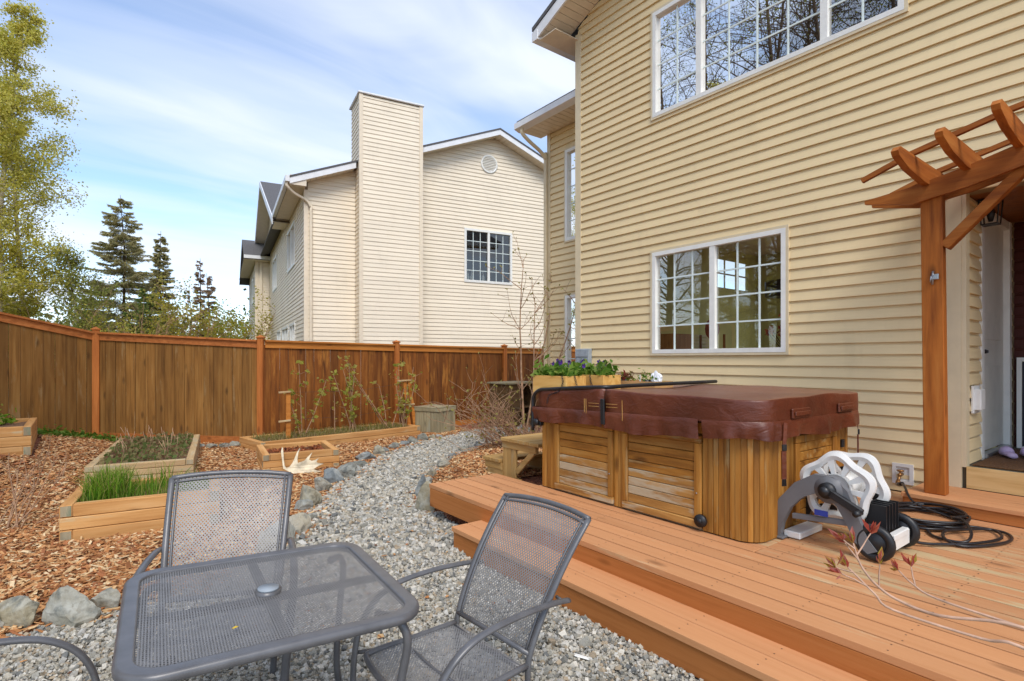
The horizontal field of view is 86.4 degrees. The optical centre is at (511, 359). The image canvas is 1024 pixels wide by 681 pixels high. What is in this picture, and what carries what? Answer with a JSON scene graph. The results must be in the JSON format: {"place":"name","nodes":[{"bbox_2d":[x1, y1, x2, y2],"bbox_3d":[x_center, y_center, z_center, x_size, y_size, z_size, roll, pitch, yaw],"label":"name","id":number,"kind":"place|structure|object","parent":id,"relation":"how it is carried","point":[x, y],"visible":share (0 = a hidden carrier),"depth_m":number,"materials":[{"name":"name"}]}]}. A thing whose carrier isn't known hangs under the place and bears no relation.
{"place":"outdoors","nodes":[
{"label":"outdoors","id":0,"kind":"place"},
{"bbox_2d":[72,471,210,501],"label":"grass","id":1,"kind":"structure","parent":0,"point":[138,490],"depth_m":5.19,"materials":[{"name":"green plant"}]},
{"bbox_2d":[251,421,407,440],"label":"dry grass","id":2,"kind":"structure","parent":0,"point":[275,436],"depth_m":10.22,"materials":[{"name":"green plant"}]},
{"bbox_2d":[0,424,702,680],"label":"gravel path","id":3,"kind":"structure","parent":0,"point":[625,674],"depth_m":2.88,"materials":[{"name":"gravel"}]},
{"bbox_2d":[0,636,99,680],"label":"chair","id":4,"kind":"object","parent":3,"relation":"on","point":[82,656],"visible":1,"depth_m":1.81,"materials":[{"name":"metal"}]},
{"bbox_2d":[116,470,297,680],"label":"chair","id":5,"kind":"object","parent":3,"relation":"on","point":[173,481],"visible":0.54,"depth_m":2.69,"materials":[{"name":"metal"}]},
{"bbox_2d":[3,488,522,680],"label":"stray bark chips","id":6,"kind":"object","parent":3,"relation":"on","point":[378,635],"visible":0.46,"depth_m":3.49,"materials":[{"name":"wood"}]},
{"bbox_2d":[111,542,418,680],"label":"patio table","id":7,"kind":"object","parent":3,"relation":"on","point":[133,617],"visible":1,"depth_m":1.86,"materials":[{"name":"grey"}]},
{"bbox_2d":[350,493,590,680],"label":"chair","id":8,"kind":"object","parent":3,"relation":"on","point":[455,663],"visible":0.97,"depth_m":2.24,"materials":[{"name":"metal"}]},
{"bbox_2d":[823,518,1023,649],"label":"budding shrub","id":9,"kind":"object","parent":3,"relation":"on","point":[843,560],"visible":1,"depth_m":1.18,"materials":[{"name":"beige plant"}]},
{"bbox_2d":[0,0,744,337],"label":"sky","id":10,"kind":"structure","parent":0,"point":[187,106],"materials":[{"name":"blue"}]},
{"bbox_2d":[0,390,1023,637],"bbox_3d":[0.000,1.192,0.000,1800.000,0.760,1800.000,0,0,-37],"label":"ground","id":11,"kind":"structure","parent":0,"point":[535,479],"depth_m":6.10,"materials":[{"name":"wood"}]},
{"bbox_2d":[4,274,31,389],"bbox_3d":[-20.116,-0.990,21.645,3.628,5.301,3.810,0,0,-37],"label":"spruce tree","id":12,"kind":"object","parent":11,"relation":"on","point":[10,310],"visible":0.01,"depth_m":21.66,"materials":[{"name":"green plant"}]},
{"bbox_2d":[0,417,37,455],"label":"raised bed","id":13,"kind":"object","parent":11,"relation":"on","point":[19,438],"visible":0.96,"depth_m":7.45,"materials":[{"name":"wood"}]},
{"bbox_2d":[0,404,18,424],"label":"bed lettuce","id":14,"kind":"object","parent":13,"relation":"on","point":[4,420],"visible":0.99,"depth_m":8.14,"materials":[{"name":"green plant"}]},
{"bbox_2d":[0,595,39,630],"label":"edging rock","id":15,"kind":"object","parent":11,"relation":"on","point":[19,610],"visible":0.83,"depth_m":3.12,"materials":[{"name":"stone"}]},
{"bbox_2d":[0,434,68,531],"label":"bare shrub","id":16,"kind":"object","parent":11,"relation":"on","point":[15,503],"visible":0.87,"depth_m":4.97,"materials":[{"name":"brown plant"}]},
{"bbox_2d":[0,0,87,364],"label":"birch tree","id":17,"kind":"object","parent":11,"relation":"on","point":[25,33],"visible":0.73,"depth_m":18.91,"materials":[{"name":"green plant"}]},
{"bbox_2d":[0,79,95,332],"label":"birch tree","id":18,"kind":"object","parent":11,"relation":"on","point":[21,133],"visible":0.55,"depth_m":18.95,"materials":[{"name":"green plant"}]},
{"bbox_2d":[8,273,129,367],"bbox_3d":[-14.719,-0.687,17.751,5.291,4.635,4.189,0,0,5],"label":"willow shrub","id":19,"kind":"object","parent":11,"relation":"on","point":[82,307],"visible":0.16,"depth_m":18.55,"materials":[{"name":"green plant"}]},
{"bbox_2d":[42,585,100,627],"bbox_3d":[-2.595,1.468,3.213,0.322,0.274,0.180,0,0,11],"label":"edging rock","id":20,"kind":"object","parent":11,"relation":"on","point":[68,605],"visible":0.86,"depth_m":3.16,"materials":[{"name":"stone"}]},
{"bbox_2d":[18,242,127,331],"bbox_3d":[-15.476,-1.253,19.293,3.051,5.829,2.826,0,0,-37],"label":"birch tree","id":21,"kind":"object","parent":11,"relation":"on","point":[74,262],"visible":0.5,"depth_m":19.29,"materials":[{"name":"green plant"}]},
{"bbox_2d":[38,424,123,441],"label":"fence weeds","id":22,"kind":"object","parent":11,"relation":"on","point":[64,433],"visible":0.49,"depth_m":9.26,"materials":[{"name":"green plant"}]},
{"bbox_2d":[90,587,120,608],"bbox_3d":[-2.526,1.507,3.387,0.159,0.167,0.136,0,0,-37],"label":"edging rock","id":23,"kind":"object","parent":11,"relation":"on","point":[109,597],"visible":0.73,"depth_m":3.36,"materials":[{"name":"stone"}]},
{"bbox_2d":[26,287,197,334],"bbox_3d":[-13.893,-0.481,18.759,4.899,4.218,5.160,0,0,-37],"label":"willow shrub","id":24,"kind":"object","parent":11,"relation":"on","point":[125,324],"visible":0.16,"depth_m":18.67,"materials":[{"name":"green plant"}]},
{"bbox_2d":[80,195,166,333],"bbox_3d":[-18.707,-3.089,25.855,5.770,9.502,5.137,0,0,-37],"label":"spruce tree","id":25,"kind":"object","parent":11,"relation":"on","point":[125,259],"visible":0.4,"depth_m":25.79,"materials":[{"name":"green plant"}]},
{"bbox_2d":[5,281,248,388],"bbox_3d":[-26.324,-1.935,32.760,26.373,7.397,8.419,0,0,-37],"label":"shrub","id":26,"kind":"object","parent":11,"relation":"on","point":[50,315],"depth_m":35.30,"materials":[{"name":"green plant"}]},
{"bbox_2d":[0,312,265,442],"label":"weathered fence","id":27,"kind":"object","parent":11,"relation":"on","point":[207,389],"visible":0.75,"depth_m":9.81,"materials":[{"name":"wood"}]},
{"bbox_2d":[59,476,219,540],"bbox_3d":[-3.535,1.399,5.311,1.204,0.320,0.959,0,0,-29],"label":"raised bed","id":28,"kind":"object","parent":11,"relation":"on","point":[95,519],"visible":0.42,"depth_m":4.82,"materials":[{"name":"wood"}]},
{"bbox_2d":[65,459,203,501],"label":"chives","id":29,"kind":"object","parent":28,"relation":"on","point":[103,483],"visible":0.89,"depth_m":5.04,"materials":[{"name":"green plant"}]},
{"bbox_2d":[84,434,199,479],"bbox_3d":[-5.373,1.438,8.153,1.170,0.242,2.710,0,0,-28],"label":"raised bed","id":30,"kind":"object","parent":11,"relation":"on","point":[184,464],"visible":0.48,"depth_m":7.12,"materials":[{"name":"wood"}]},
{"bbox_2d":[97,425,193,464],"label":"strawberry plants","id":31,"kind":"object","parent":30,"relation":"on","point":[141,444],"visible":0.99,"depth_m":7.75,"materials":[{"name":"green plant"}]},
{"bbox_2d":[117,287,167,333],"bbox_3d":[-15.194,-0.690,22.831,3.264,4.700,3.298,0,0,-37],"label":"spruce tree","id":32,"kind":"object","parent":11,"relation":"on","point":[142,294],"visible":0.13,"depth_m":22.60,"materials":[{"name":"green plant"}]},
{"bbox_2d":[84,276,210,335],"bbox_3d":[-12.488,-0.647,19.134,5.966,4.547,3.520,0,0,41],"label":"willow shrub","id":33,"kind":"object","parent":11,"relation":"on","point":[162,320],"visible":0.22,"depth_m":19.32,"materials":[{"name":"green plant"}]},
{"bbox_2d":[138,234,176,334],"bbox_3d":[-16.774,-2.239,26.055,2.175,7.803,2.003,0,0,-37],"label":"spruce tree","id":34,"kind":"object","parent":11,"relation":"on","point":[159,255],"visible":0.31,"depth_m":25.92,"materials":[{"name":"green plant"}]},
{"bbox_2d":[109,280,240,337],"bbox_3d":[-12.900,-0.911,20.372,3.996,5.074,4.368,0,0,20],"label":"willow shrub","id":35,"kind":"object","parent":11,"relation":"on","point":[155,326],"visible":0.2,"depth_m":20.68,"materials":[{"name":"green plant"}]},
{"bbox_2d":[181,290,192,335],"bbox_3d":[-15.577,-0.890,26.086,0.899,5.101,0.797,0,0,-37],"label":"dead spruce","id":36,"kind":"object","parent":11,"relation":"on","point":[188,292],"visible":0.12,"depth_m":26.13,"materials":[{"name":"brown plant"}]},
{"bbox_2d":[111,283,275,339],"bbox_3d":[-11.702,-1.009,21.408,6.618,5.272,3.695,0,0,-24],"label":"willow shrub","id":37,"kind":"object","parent":11,"relation":"on","point":[241,323],"visible":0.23,"depth_m":21.43,"materials":[{"name":"green plant"}]},
{"bbox_2d":[190,260,207,336],"bbox_3d":[-14.643,-1.540,25.529,1.205,6.400,1.136,0,0,24],"label":"dead spruce","id":38,"kind":"object","parent":11,"relation":"on","point":[199,276],"visible":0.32,"depth_m":25.50,"materials":[{"name":"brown plant"}]},
{"bbox_2d":[139,271,270,339],"bbox_3d":[-12.026,-0.880,22.099,4.729,5.012,4.133,0,0,-8],"label":"willow shrub","id":39,"kind":"object","parent":11,"relation":"on","point":[205,330],"visible":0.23,"depth_m":21.76,"materials":[{"name":"green plant"}]},
{"bbox_2d":[201,273,218,332],"bbox_3d":[-14.146,-1.189,25.749,1.270,5.702,1.213,0,0,-37],"label":"dead spruce","id":40,"kind":"object","parent":11,"relation":"on","point":[209,292],"visible":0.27,"depth_m":25.59,"materials":[{"name":"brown plant"}]},
{"bbox_2d":[200,297,256,338],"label":"willow shrub","id":41,"kind":"object","parent":11,"relation":"on","point":[221,321],"visible":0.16,"depth_m":24.28,"materials":[{"name":"green plant"}]},
{"bbox_2d":[256,531,280,551],"bbox_3d":[-1.960,1.490,4.367,0.192,0.232,0.155,0,0,-5],"label":"edging rock","id":42,"kind":"object","parent":11,"relation":"on","point":[266,541],"visible":0.22,"depth_m":4.32,"materials":[{"name":"stone"}]},
{"bbox_2d":[266,520,295,543],"bbox_3d":[-1.944,1.481,4.567,0.230,0.266,0.192,0,0,-11],"label":"edging rock","id":43,"kind":"object","parent":11,"relation":"on","point":[291,530],"visible":0.2,"depth_m":4.59,"materials":[{"name":"stone"}]},
{"bbox_2d":[256,440,338,471],"bbox_3d":[-3.152,1.420,7.994,1.009,0.278,1.008,0,0,-29],"label":"raised bed","id":44,"kind":"object","parent":11,"relation":"on","point":[328,455],"visible":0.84,"depth_m":7.68,"materials":[{"name":"wood"}]},
{"bbox_2d":[266,443,323,452],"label":"dry leaves","id":45,"kind":"object","parent":44,"relation":"on","point":[304,448],"visible":0.46,"depth_m":8.10,"materials":[{"name":"brown plant"}]},
{"bbox_2d":[289,512,310,533],"bbox_3d":[-1.919,1.498,4.864,0.205,0.259,0.181,0,0,32],"label":"edging rock","id":46,"kind":"object","parent":11,"relation":"on","point":[301,522],"visible":0.61,"depth_m":4.83,"materials":[{"name":"stone"}]},
{"bbox_2d":[281,448,322,472],"bbox_3d":[-2.825,1.364,7.372,0.563,0.380,0.056,0,-14,-15],"label":"moose antler","id":47,"kind":"object","parent":11,"relation":"on","point":[307,465],"visible":0.95,"depth_m":7.34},
{"bbox_2d":[294,499,313,509],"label":"edging rock","id":48,"kind":"object","parent":11,"relation":"on","point":[306,504],"visible":0.79,"depth_m":5.57,"materials":[{"name":"stone"}]},
{"bbox_2d":[299,484,321,505],"bbox_3d":[-2.132,1.471,5.755,0.229,0.304,0.212,0,0,-37],"label":"edging rock","id":49,"kind":"object","parent":11,"relation":"on","point":[312,494],"visible":0.59,"depth_m":5.69,"materials":[{"name":"stone"}]},
{"bbox_2d":[314,477,331,491],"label":"edging rock","id":50,"kind":"object","parent":11,"relation":"on","point":[321,484],"visible":0.73,"depth_m":6.33,"materials":[{"name":"stone"}]},
{"bbox_2d":[239,422,419,450],"bbox_3d":[-3.342,1.461,10.408,0.956,0.196,3.205,0,0,45],"label":"raised bed","id":51,"kind":"object","parent":11,"relation":"on","point":[248,442],"visible":0.58,"depth_m":10.10,"materials":[{"name":"wood"}]},
{"bbox_2d":[278,391,290,438],"bbox_3d":[-3.975,1.095,9.528,0.208,1.090,0.075,0,0,-37],"label":"trellis stake","id":52,"kind":"object","parent":51,"relation":"on","point":[288,413],"visible":0.86,"depth_m":9.57,"materials":[{"name":"wood"}]},
{"bbox_2d":[284,360,333,435],"bbox_3d":[-3.713,0.717,9.935,0.908,1.413,0.423,0,0,-44],"label":"raspberry cane","id":53,"kind":"object","parent":51,"relation":"on","point":[294,415],"visible":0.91,"depth_m":9.83,"materials":[{"name":"green plant"}]},
{"bbox_2d":[330,393,342,430],"bbox_3d":[-3.298,1.006,10.298,0.191,0.829,0.240,0,0,-37],"label":"raspberry cane","id":54,"kind":"object","parent":51,"relation":"on","point":[334,413],"visible":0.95,"depth_m":10.31,"materials":[{"name":"brown plant"}]},
{"bbox_2d":[331,356,360,430],"bbox_3d":[-3.173,0.674,10.460,0.600,1.499,0.397,0,0,-37],"label":"raspberry cane","id":55,"kind":"object","parent":51,"relation":"on","point":[349,384],"visible":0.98,"depth_m":10.53,"materials":[{"name":"green plant"}]},
{"bbox_2d":[338,356,407,427],"bbox_3d":[-2.754,0.670,10.979,1.503,1.512,0.366,0,0,-31],"label":"raspberry cane","id":56,"kind":"object","parent":51,"relation":"on","point":[379,410],"visible":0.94,"depth_m":10.95,"materials":[{"name":"green plant"}]},
{"bbox_2d":[397,380,410,424],"bbox_3d":[-2.236,0.967,11.337,0.326,1.094,0.075,0,0,-37],"label":"trellis stake","id":57,"kind":"object","parent":51,"relation":"on","point":[406,404],"visible":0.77,"depth_m":11.36,"materials":[{"name":"wood"}]},
{"bbox_2d":[390,361,421,425],"bbox_3d":[-2.287,0.728,11.458,0.583,1.390,0.557,0,0,35],"label":"raspberry cane","id":58,"kind":"object","parent":51,"relation":"on","point":[407,411],"visible":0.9,"depth_m":11.34,"materials":[{"name":"green plant"}]},
{"bbox_2d":[402,379,414,424],"bbox_3d":[-2.149,0.968,11.454,0.365,1.095,0.075,0,0,-37],"label":"trellis stake","id":59,"kind":"object","parent":51,"relation":"on","point":[412,401],"visible":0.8,"depth_m":11.48,"materials":[{"name":"wood"}]},
{"bbox_2d":[323,468,344,482],"bbox_3d":[-2.233,1.481,6.798,0.262,0.259,0.155,0,0,-37],"label":"edging rock","id":60,"kind":"object","parent":11,"relation":"on","point":[332,475],"visible":0.66,"depth_m":6.76,"materials":[{"name":"stone"}]},
{"bbox_2d":[338,462,356,477],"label":"edging rock","id":61,"kind":"object","parent":11,"relation":"on","point":[348,469],"visible":0.72,"depth_m":7.06,"materials":[{"name":"stone"}]},
{"bbox_2d":[354,460,368,466],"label":"edging rock","id":62,"kind":"object","parent":11,"relation":"on","point":[360,463],"visible":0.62,"depth_m":7.84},
{"bbox_2d":[355,451,375,460],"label":"edging rock","id":63,"kind":"object","parent":11,"relation":"on","point":[366,455],"visible":0.69,"depth_m":8.30,"materials":[{"name":"stone"}]},
{"bbox_2d":[373,445,386,454],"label":"edging rock","id":64,"kind":"object","parent":11,"relation":"on","point":[379,449],"visible":0.66,"depth_m":8.73,"materials":[{"name":"stone"}]},
{"bbox_2d":[239,90,543,347],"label":"cream house","id":65,"kind":"structure","parent":11,"relation":"on","point":[393,229],"depth_m":15.51,"materials":[{"name":"plastic"}]},
{"bbox_2d":[272,255,276,292],"bbox_3d":[-9.488,-3.405,21.855,0.082,1.290,1.760,0,0,-28],"label":"window","id":66,"kind":"structure","parent":65,"relation":"in","point":[274,264],"depth_m":21.83,"materials":[{"name":"white plastic"}]},
{"bbox_2d":[282,325,288,340],"bbox_3d":[-7.561,-0.350,18.236,0.082,1.480,1.960,0,0,-28],"label":"window","id":67,"kind":"structure","parent":65,"relation":"in","point":[285,330],"depth_m":18.20,"materials":[{"name":"glass"}]},
{"bbox_2d":[287,220,295,273],"bbox_3d":[-6.754,-3.405,16.723,0.082,1.290,1.990,0,0,-28],"label":"window","id":68,"kind":"structure","parent":65,"relation":"in","point":[291,245],"depth_m":16.69,"materials":[{"name":"white plastic"}]},
{"bbox_2d":[289,322,295,340],"bbox_3d":[-6.573,-0.350,16.383,0.082,1.480,1.360,0,0,-28],"label":"window","id":69,"kind":"structure","parent":65,"relation":"in","point":[292,326],"depth_m":16.35,"materials":[{"name":"glass"}]},
{"bbox_2d":[464,227,511,284],"bbox_3d":[-0.709,-3.075,16.389,1.590,1.590,0.082,0,0,-28],"label":"window","id":70,"kind":"structure","parent":65,"relation":"in","point":[488,232],"depth_m":16.35,"materials":[{"name":"glass"}]},
{"bbox_2d":[388,442,399,447],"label":"edging rock","id":71,"kind":"object","parent":11,"relation":"on","point":[394,445],"visible":0.76,"depth_m":9.44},
{"bbox_2d":[264,340,543,433],"bbox_3d":[-1.399,0.618,12.872,8.531,2.085,0.166,0,0,-41],"label":"stained fence","id":72,"kind":"object","parent":11,"relation":"on","point":[439,367],"visible":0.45,"depth_m":11.56,"materials":[{"name":"wood"}]},
{"bbox_2d":[407,436,417,442],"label":"edging rock","id":73,"kind":"object","parent":11,"relation":"on","point":[412,439],"visible":0.61,"depth_m":9.98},
{"bbox_2d":[415,474,425,495],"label":"edging rock","id":74,"kind":"object","parent":11,"relation":"on","point":[422,481],"visible":0.43,"depth_m":6.13,"materials":[{"name":"stone"}]},
{"bbox_2d":[417,433,428,439],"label":"edging rock","id":75,"kind":"object","parent":11,"relation":"on","point":[422,436],"visible":0.74,"depth_m":10.33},
{"bbox_2d":[415,481,434,510],"bbox_3d":[-0.877,1.430,5.537,0.203,0.415,0.123,0,0,1],"label":"edging rock","id":76,"kind":"object","parent":11,"relation":"on","point":[423,500],"visible":0.55,"depth_m":5.48,"materials":[{"name":"stone"}]},
{"bbox_2d":[426,469,436,476],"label":"edging rock","id":77,"kind":"object","parent":11,"relation":"on","point":[432,472],"visible":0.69,"depth_m":7.13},
{"bbox_2d":[414,404,455,432],"bbox_3d":[-1.637,1.266,11.653,0.638,0.548,0.660,0,0,29],"label":"wooden crate","id":78,"kind":"object","parent":11,"relation":"on","point":[424,422],"visible":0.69,"depth_m":11.40,"materials":[{"name":"wood"}]},
{"bbox_2d":[437,459,449,467],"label":"edging rock","id":79,"kind":"object","parent":11,"relation":"on","point":[442,463],"visible":0.63,"depth_m":7.65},
{"bbox_2d":[408,231,574,449],"bbox_3d":[-0.021,-0.310,9.093,3.245,3.863,2.701,0,0,-37],"label":"bare shrub","id":80,"kind":"object","parent":11,"relation":"on","point":[506,430],"visible":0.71,"depth_m":9.20,"materials":[{"name":"brown plant"}]},
{"bbox_2d":[487,381,535,426],"bbox_3d":[0.026,1.040,12.719,0.750,1.040,1.000,0,0,45],"label":"wooden box","id":81,"kind":"object","parent":11,"relation":"on","point":[527,394],"visible":0.53,"depth_m":12.39,"materials":[{"name":"wood"}]},
{"bbox_2d":[483,433,541,479],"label":"tub steps","id":82,"kind":"structure","parent":11,"relation":"on","point":[526,446],"depth_m":5.91,"materials":[{"name":"brown wood"}]},
{"bbox_2d":[429,473,1023,680],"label":"wooden deck","id":83,"kind":"structure","parent":11,"relation":"on","point":[703,605],"depth_m":2.94,"materials":[{"name":"wood"}]},
{"bbox_2d":[530,380,847,542],"bbox_3d":[1.497,0.706,4.847,1.631,1.004,2.240,0,0,-37],"label":"hot tub","id":84,"kind":"object","parent":83,"relation":"on","point":[734,488],"visible":0.67,"depth_m":4.01,"materials":[{"name":"brown wood"}]},
{"bbox_2d":[532,384,859,485],"bbox_3d":[1.525,0.541,4.825,1.705,0.608,2.372,0,-1,-37],"label":"hot tub cover","id":85,"kind":"object","parent":84,"relation":"on","point":[770,413],"visible":0.88,"depth_m":4.01,"materials":[{"name":"leather"}]},
{"bbox_2d":[530,354,585,403],"bbox_3d":[0.447,0.177,5.124,0.330,0.465,0.537,0,0,-37],"label":"planter box","id":86,"kind":"object","parent":85,"relation":"on","point":[558,374],"visible":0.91,"depth_m":5.03,"materials":[{"name":"brown wood"}]},
{"bbox_2d":[572,358,620,388],"bbox_3d":[0.782,0.137,5.255,0.302,0.339,0.539,0,0,-37],"label":"planter box","id":87,"kind":"object","parent":85,"relation":"on","point":[601,373],"visible":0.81,"depth_m":5.11,"materials":[{"name":"yellow wood"}]},
{"bbox_2d":[621,380,672,388],"bbox_3d":[1.267,0.244,5.288,0.280,0.077,0.500,0,0,-37],"label":"seedling tray","id":88,"kind":"object","parent":85,"relation":"on","point":[632,382],"visible":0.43,"depth_m":5.15,"materials":[{"name":"wood"}]},
{"bbox_2d":[618,370,634,380],"bbox_3d":[1.114,0.199,5.378,0.224,0.201,0.277,0,0,-37],"label":"seedling pot","id":89,"kind":"object","parent":88,"relation":"in","point":[625,376],"visible":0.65,"depth_m":5.35,"materials":[{"name":"black plastic"}]},
{"bbox_2d":[634,368,656,381],"bbox_3d":[1.296,0.177,5.235,0.248,0.193,0.277,0,0,-37],"label":"seedling pot","id":90,"kind":"object","parent":88,"relation":"in","point":[644,376],"visible":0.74,"depth_m":5.26,"materials":[{"name":"black plastic"}]},
{"bbox_2d":[651,371,661,381],"bbox_3d":[1.377,0.187,5.193,0.090,0.163,0.114,0,0,-37],"label":"plastic bag","id":91,"kind":"object","parent":88,"relation":"in","point":[657,375],"visible":0.75,"depth_m":5.17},
{"bbox_2d":[777,451,920,561],"bbox_3d":[2.127,0.900,3.573,0.561,0.616,0.771,0,0,-37],"label":"hose reel","id":92,"kind":"object","parent":83,"relation":"on","point":[836,489],"visible":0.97,"depth_m":3.45,"materials":[{"name":"white plastic"}]},
{"bbox_2d":[895,482,1013,547],"bbox_3d":[3.165,1.071,4.009,0.765,0.274,1.804,0,0,41],"label":"garden hose","id":93,"kind":"object","parent":83,"relation":"on","point":[960,516],"visible":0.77,"depth_m":3.81,"materials":[{"name":"rubber"}]},
{"bbox_2d":[901,483,1023,527],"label":"porch step","id":94,"kind":"object","parent":83,"relation":"on","point":[1004,509],"visible":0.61,"depth_m":4.18,"materials":[{"name":"wood"}]},
{"bbox_2d":[861,99,1023,495],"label":"entry pergola","id":95,"kind":"object","parent":94,"relation":"on","point":[929,190],"visible":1,"depth_m":4.35,"materials":[{"name":"brown wood"}]},
{"bbox_2d":[514,0,1023,496],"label":"tan house","id":96,"kind":"structure","parent":11,"relation":"on","point":[690,142],"depth_m":5.82,"materials":[{"name":"plastic"}]},
{"bbox_2d":[564,145,574,242],"bbox_3d":[1.181,-2.875,9.315,0.082,1.650,0.780,0,0,-37],"label":"window","id":97,"kind":"structure","parent":96,"relation":"in","point":[569,153],"depth_m":9.55,"materials":[{"name":"white plastic"}]},
{"bbox_2d":[564,293,574,367],"bbox_3d":[1.181,-0.365,9.315,0.082,1.570,0.780,0,0,-37],"label":"window","id":98,"kind":"structure","parent":96,"relation":"in","point":[569,306],"depth_m":9.55,"materials":[{"name":"glass"}]},
{"bbox_2d":[661,333,691,348],"bbox_3d":[2.225,0.369,8.187,0.515,1.479,0.800,0,0,-37],"label":"wooden cabinet","id":99,"kind":"object","parent":96,"relation":"in","point":[683,341],"visible":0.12,"depth_m":7.83,"materials":[{"name":"brown wood"}]},
{"bbox_2d":[694,334,708,348],"bbox_3d":[3.305,-0.072,9.915,0.900,0.765,0.030,0,0,-37],"label":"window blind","id":100,"kind":"object","parent":96,"relation":"attached to","point":[704,341],"depth_m":10.05,"materials":[{"name":"beige"}]},
{"bbox_2d":[699,320,725,348],"bbox_3d":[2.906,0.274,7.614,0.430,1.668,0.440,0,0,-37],"label":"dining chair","id":101,"kind":"object","parent":96,"relation":"in","point":[707,335],"visible":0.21,"depth_m":7.53,"materials":[{"name":"brown wood"}]},
{"bbox_2d":[650,224,789,355],"bbox_3d":[2.411,-0.742,6.523,0.082,1.385,1.810,0,0,-37],"label":"window","id":102,"kind":"structure","parent":96,"relation":"in","point":[783,230],"depth_m":6.47,"materials":[{"name":"white plastic"}]},
{"bbox_2d":[764,314,780,346],"bbox_3d":[3.276,-0.103,6.289,0.453,0.926,0.694,0,0,-37],"label":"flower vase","id":103,"kind":"object","parent":96,"relation":"in","point":[770,331],"visible":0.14,"depth_m":6.43,"materials":[{"name":"white ceramic"}]},
{"bbox_2d":[765,279,780,298],"bbox_3d":[4.142,-1.538,8.081,0.720,1.195,0.720,0,0,-37],"label":"pendant lamp","id":104,"kind":"object","parent":96,"relation":"hanging from","point":[772,285],"visible":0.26,"depth_m":7.98,"materials":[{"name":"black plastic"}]},
{"bbox_2d":[651,0,908,120],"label":"window","id":105,"kind":"structure","parent":96,"relation":"in","point":[701,49],"depth_m":6.41,"materials":[{"name":"glass"}]},
{"bbox_2d":[985,221,1002,449],"bbox_3d":[4.660,-0.228,5.314,0.930,2.176,0.060,0,0,-37],"label":"door","id":106,"kind":"structure","parent":96,"relation":"in","point":[993,235],"depth_m":5.35,"materials":[{"name":"white metal"}]},
{"bbox_2d":[973,449,1023,471],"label":"door mat","id":107,"kind":"object","parent":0,"point":[997,461],"depth_m":4.73,"materials":[{"name":"fabric"}]},
{"bbox_2d":[998,446,1017,458],"bbox_3d":[4.530,0.843,4.980,0.100,0.090,0.254,0,0,24],"label":"foam clog","id":108,"kind":"object","parent":107,"relation":"on","point":[1007,451],"visible":1,"depth_m":4.96,"materials":[{"name":"rubber"}]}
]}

